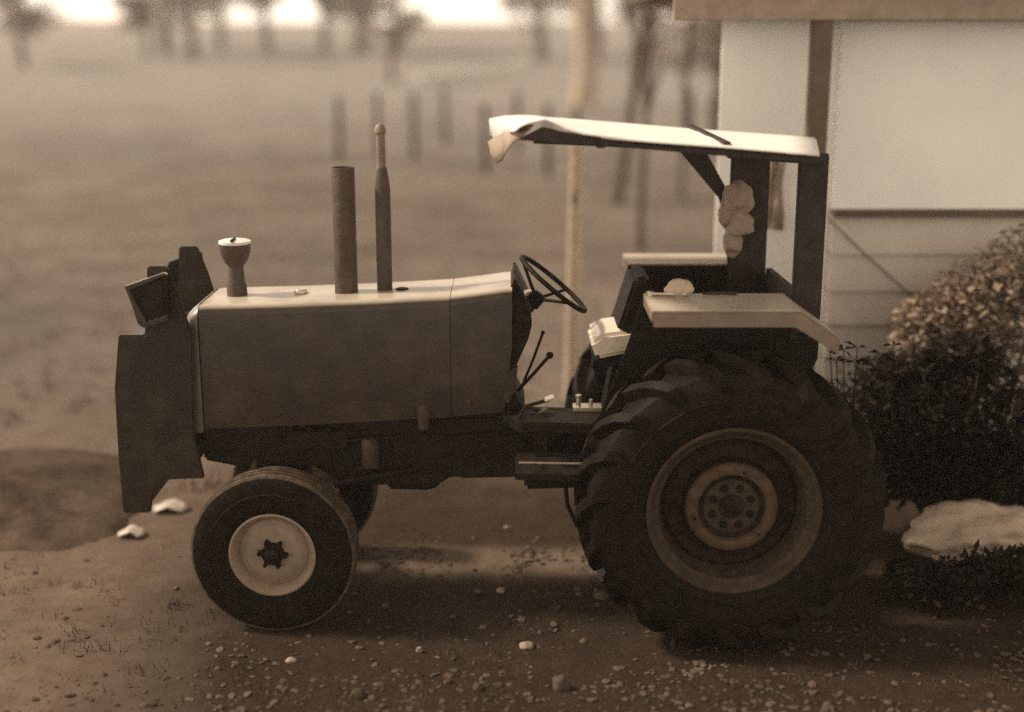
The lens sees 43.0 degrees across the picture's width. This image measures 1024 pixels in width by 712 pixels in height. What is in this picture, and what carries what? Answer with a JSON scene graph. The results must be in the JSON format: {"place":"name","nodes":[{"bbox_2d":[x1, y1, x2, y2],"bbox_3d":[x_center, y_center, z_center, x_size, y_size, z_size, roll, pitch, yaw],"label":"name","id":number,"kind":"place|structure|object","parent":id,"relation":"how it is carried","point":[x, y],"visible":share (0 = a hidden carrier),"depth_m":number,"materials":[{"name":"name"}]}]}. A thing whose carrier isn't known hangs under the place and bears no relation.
{"place":"outdoors","nodes":[
{"label":"outdoors","id":0,"kind":"place"},
{"bbox_2d":[0,447,137,552],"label":"earth bank","id":1,"kind":"structure","parent":0,"point":[55,499],"depth_m":9.05,"materials":[{"name":"soil"}]},
{"bbox_2d":[1,0,675,21],"label":"sky","id":2,"kind":"structure","parent":0,"point":[294,10],"materials":[{"name":"white"}]},
{"bbox_2d":[2,17,710,26],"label":"hills","id":3,"kind":"structure","parent":0,"point":[83,22],"depth_m":209.90,"materials":[{"name":"white plant"}]},
{"bbox_2d":[0,22,1023,711],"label":"ground","id":4,"kind":"structure","parent":0,"point":[88,112],"depth_m":15.65,"materials":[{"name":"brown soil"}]},
{"bbox_2d":[0,0,68,67],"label":"tree","id":5,"kind":"object","parent":4,"relation":"on","point":[23,20],"visible":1,"depth_m":81.23,"materials":[{"name":"brown plant"}]},
{"bbox_2d":[117,525,145,536],"bbox_3d":[-2.551,1.170,8.712,0.186,0.065,0.135,0,14,0],"label":"scrap","id":6,"kind":"object","parent":4,"relation":"on","point":[136,530],"visible":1,"depth_m":8.69,"materials":[{"name":"plastic"}]},
{"bbox_2d":[107,0,172,57],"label":"tree","id":7,"kind":"object","parent":4,"relation":"on","point":[142,8],"visible":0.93,"depth_m":95.06,"materials":[{"name":"brown plant"}]},
{"bbox_2d":[136,0,162,49],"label":"tree","id":8,"kind":"object","parent":4,"relation":"on","point":[159,37],"visible":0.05,"depth_m":110.78,"materials":[{"name":"brown plant"}]},
{"bbox_2d":[124,1,203,52],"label":"tree","id":9,"kind":"object","parent":4,"relation":"on","point":[166,39],"visible":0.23,"depth_m":103.01,"materials":[{"name":"brown plant"}]},
{"bbox_2d":[153,499,187,512],"bbox_3d":[-2.413,1.052,9.177,0.242,0.062,0.176,0,14,0],"label":"scrap","id":10,"kind":"object","parent":4,"relation":"on","point":[179,506],"visible":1,"depth_m":9.15,"materials":[{"name":"plastic"}]},
{"bbox_2d":[153,0,240,60],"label":"tree","id":11,"kind":"object","parent":4,"relation":"on","point":[191,23],"visible":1,"depth_m":90.95,"materials":[{"name":"brown plant"}]},
{"bbox_2d":[199,0,251,49],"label":"tree","id":12,"kind":"object","parent":4,"relation":"on","point":[220,35],"visible":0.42,"depth_m":108.80,"materials":[{"name":"brown plant"}]},
{"bbox_2d":[239,0,285,53],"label":"tree","id":13,"kind":"object","parent":4,"relation":"on","point":[265,8],"visible":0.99,"depth_m":101.08,"materials":[{"name":"brown plant"}]},
{"bbox_2d":[285,657,296,663],"bbox_3d":[-1.188,1.633,6.979,0.059,0.032,0.050,-5,15,-19],"label":"stone","id":14,"kind":"object","parent":4,"relation":"on","point":[289,660],"visible":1,"depth_m":6.96,"materials":[{"name":"white stone"}]},
{"bbox_2d":[284,0,352,51],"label":"tree","id":15,"kind":"object","parent":4,"relation":"on","point":[323,6],"visible":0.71,"depth_m":106.74,"materials":[{"name":"brown plant"}]},
{"bbox_2d":[349,688,365,699],"bbox_3d":[-0.780,1.710,6.574,0.074,0.064,0.065,6,15,23],"label":"stone","id":16,"kind":"object","parent":4,"relation":"on","point":[357,693],"visible":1,"depth_m":6.55,"materials":[{"name":"stone"}]},
{"bbox_2d":[329,0,401,55],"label":"tree","id":17,"kind":"object","parent":4,"relation":"on","point":[356,8],"visible":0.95,"depth_m":96.94,"materials":[{"name":"brown plant"}]},
{"bbox_2d":[352,0,388,48],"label":"tree","id":18,"kind":"object","parent":4,"relation":"on","point":[371,13],"visible":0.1,"depth_m":111.78,"materials":[{"name":"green plant"}]},
{"bbox_2d":[363,0,402,53],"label":"tree","id":19,"kind":"object","parent":4,"relation":"on","point":[398,49],"visible":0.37,"depth_m":100.59,"materials":[{"name":"brown plant"}]},
{"bbox_2d":[355,0,432,82],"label":"tree","id":20,"kind":"object","parent":4,"relation":"on","point":[394,37],"visible":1,"depth_m":66.16,"materials":[{"name":"brown plant"}]},
{"bbox_2d":[416,646,422,652],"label":"stone","id":21,"kind":"object","parent":4,"relation":"on","point":[419,649],"visible":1,"depth_m":7.05,"materials":[{"name":"beige stone"}]},
{"bbox_2d":[415,63,529,81],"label":"wall","id":22,"kind":"structure","parent":4,"relation":"on","point":[441,75],"depth_m":73.42,"materials":[{"name":"brown paint"}]},
{"bbox_2d":[473,682,482,690],"bbox_3d":[-0.176,1.700,6.662,0.050,0.053,0.039,0,14,0],"label":"stone","id":23,"kind":"object","parent":4,"relation":"on","point":[477,686],"visible":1,"depth_m":6.65,"materials":[{"name":"stone"}]},
{"bbox_2d":[496,587,504,592],"bbox_3d":[-0.069,1.413,7.831,0.052,0.042,0.042,0,14,0],"label":"stone","id":24,"kind":"object","parent":4,"relation":"on","point":[500,590],"visible":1,"depth_m":7.82,"materials":[{"name":"beige stone"}]},
{"bbox_2d":[115,115,885,649],"bbox_3d":[-0.116,0.014,7.589,4.220,2.858,1.946,0,14,0],"label":"tractor","id":25,"kind":"object","parent":4,"relation":"on","point":[713,461],"visible":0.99,"depth_m":7.20,"materials":[{"name":"paint"}]},
{"bbox_2d":[646,291,685,296],"bbox_3d":[0.825,-0.331,6.958,0.213,0.026,0.040,2,14,8],"label":"spanner","id":26,"kind":"object","parent":25,"relation":"on","point":[650,293],"visible":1,"depth_m":6.95,"materials":[{"name":"metal"}]},
{"bbox_2d":[664,278,693,296],"bbox_3d":[0.895,-0.361,6.975,0.161,0.111,0.092,0,14,0],"label":"stone","id":27,"kind":"object","parent":25,"relation":"on","point":[679,286],"visible":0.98,"depth_m":6.94,"materials":[{"name":"beige stone"}]},
{"bbox_2d":[718,179,754,257],"bbox_3d":[1.340,-0.820,7.778,0.216,0.470,0.177,0,14,0],"label":"rag bundle","id":28,"kind":"object","parent":25,"relation":"attached to","point":[735,218],"visible":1,"depth_m":7.72,"materials":[{"name":"brown fabric"}]},
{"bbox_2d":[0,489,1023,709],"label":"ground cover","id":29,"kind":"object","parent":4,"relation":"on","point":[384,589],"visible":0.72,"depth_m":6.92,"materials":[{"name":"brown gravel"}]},
{"bbox_2d":[336,87,715,177],"bbox_3d":[0.247,-5.839,33.694,8.538,2.138,5.675,8,16,30],"label":"wire fence","id":30,"kind":"object","parent":4,"relation":"on","point":[485,133],"visible":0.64,"depth_m":33.35,"materials":[{"name":"brown wood"}]},
{"bbox_2d":[519,641,533,649],"bbox_3d":[0.079,1.585,7.112,0.082,0.043,0.072,0,14,0],"label":"stone","id":31,"kind":"object","parent":4,"relation":"on","point":[524,645],"visible":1,"depth_m":7.10,"materials":[{"name":"beige stone"}]},
{"bbox_2d":[493,0,573,60],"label":"tree","id":32,"kind":"object","parent":4,"relation":"on","point":[540,8],"visible":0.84,"depth_m":93.41,"materials":[{"name":"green plant"}]},
{"bbox_2d":[553,675,570,691],"bbox_3d":[0.254,1.689,6.672,0.092,0.110,0.079,0,14,0],"label":"stone","id":33,"kind":"object","parent":4,"relation":"on","point":[561,683],"visible":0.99,"depth_m":6.64,"materials":[{"name":"stone"}]},
{"bbox_2d":[563,145,581,399],"bbox_3d":[0.546,-0.643,11.782,0.142,2.551,0.142,11,17,37],"label":"timber post","id":34,"kind":"object","parent":4,"relation":"on","point":[572,323],"visible":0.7,"depth_m":11.68,"materials":[{"name":"brown wood"}]},
{"bbox_2d":[569,0,597,106],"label":"tree","id":35,"kind":"object","parent":4,"relation":"on","point":[584,89],"visible":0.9,"depth_m":50.74,"materials":[{"name":"beige plant"}]},
{"bbox_2d":[593,590,608,599],"bbox_3d":[0.534,1.434,7.763,0.084,0.062,0.073,-4,14,-16],"label":"stone","id":36,"kind":"object","parent":4,"relation":"on","point":[601,595],"visible":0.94,"depth_m":7.74,"materials":[{"name":"brown stone"}]},
{"bbox_2d":[599,0,618,49],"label":"tree","id":37,"kind":"object","parent":4,"relation":"on","point":[601,46],"visible":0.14,"depth_m":110.81,"materials":[{"name":"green plant"}]},
{"bbox_2d":[567,0,657,63],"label":"tree","id":38,"kind":"object","parent":4,"relation":"on","point":[596,8],"visible":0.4,"depth_m":87.15,"materials":[{"name":"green plant"}]},
{"bbox_2d":[606,5,659,54],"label":"tree","id":39,"kind":"object","parent":4,"relation":"on","point":[619,14],"visible":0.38,"depth_m":99.29,"materials":[{"name":"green plant"}]},
{"bbox_2d":[610,7,674,205],"bbox_3d":[2.640,-5.521,24.712,2.200,5.552,1.467,0,14,0],"label":"tree","id":40,"kind":"object","parent":4,"relation":"on","point":[618,193],"visible":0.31,"depth_m":24.86,"materials":[{"name":"brown plant"}]},
{"bbox_2d":[631,7,678,250],"bbox_3d":[2.176,-3.944,19.775,1.010,4.945,1.689,-5,15,-20],"label":"tree","id":41,"kind":"object","parent":4,"relation":"on","point":[647,97],"visible":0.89,"depth_m":19.79,"materials":[{"name":"brown plant"}]},
{"bbox_2d":[651,20,723,129],"bbox_3d":[5.782,-7.973,35.589,4.064,4.814,4.123,0,14,0],"label":"tree","id":42,"kind":"object","parent":4,"relation":"on","point":[714,29],"visible":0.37,"depth_m":35.44,"materials":[{"name":"brown plant"}]},
{"bbox_2d":[677,20,700,200],"bbox_3d":[3.532,-5.571,25.382,1.553,5.278,1.348,0,14,0],"label":"tree","id":43,"kind":"object","parent":4,"relation":"on","point":[689,52],"visible":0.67,"depth_m":25.32,"materials":[{"name":"brown plant"}]},
{"bbox_2d":[622,0,1023,474],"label":"house","id":44,"kind":"structure","parent":4,"relation":"on","point":[908,115],"depth_m":9.28,"materials":[{"name":"white paint"}]},
{"bbox_2d":[828,219,911,295],"bbox_3d":[2.603,-0.715,9.439,0.647,0.571,0.010,0,14,0],"label":"cord","id":45,"kind":"object","parent":44,"relation":"attached to","point":[866,255],"visible":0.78,"depth_m":9.44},
{"bbox_2d":[826,341,902,438],"bbox_3d":[2.130,0.623,8.035,0.465,1.466,0.120,-2,14,-7],"label":"weed","id":46,"kind":"object","parent":4,"relation":"on","point":[860,360],"visible":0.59,"depth_m":7.89,"materials":[{"name":"green plant"}]},
{"bbox_2d":[829,331,1023,515],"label":"shrub","id":47,"kind":"object","parent":4,"relation":"on","point":[959,462],"visible":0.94,"depth_m":8.53,"materials":[{"name":"green plant"}]},
{"bbox_2d":[881,539,1023,607],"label":"shrub","id":48,"kind":"object","parent":4,"relation":"on","point":[976,576],"visible":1,"depth_m":7.56,"materials":[{"name":"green plant"}]},
{"bbox_2d":[884,222,1023,499],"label":"shrub","id":49,"kind":"object","parent":4,"relation":"on","point":[968,312],"visible":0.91,"depth_m":8.94,"materials":[{"name":"brown plant"}]},
{"bbox_2d":[901,499,1023,565],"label":"boulder","id":50,"kind":"object","parent":4,"relation":"on","point":[947,528],"visible":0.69,"depth_m":8.20,"materials":[{"name":"stone"}]},
{"bbox_2d":[0,525,1023,711],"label":"gravel","id":51,"kind":"structure","parent":0,"point":[827,706],"depth_m":6.80,"materials":[{"name":"brown gravel"}]},
{"bbox_2d":[511,50,529,63],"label":"shed","id":52,"kind":"structure","parent":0,"point":[520,56],"depth_m":79.74,"materials":[{"name":"white paint"}]},
{"bbox_2d":[703,291,736,294],"bbox_3d":[1.120,-0.339,6.999,0.184,0.018,0.028,1,14,3],"label":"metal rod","id":53,"kind":"object","parent":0,"point":[718,293],"visible":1,"depth_m":6.99,"materials":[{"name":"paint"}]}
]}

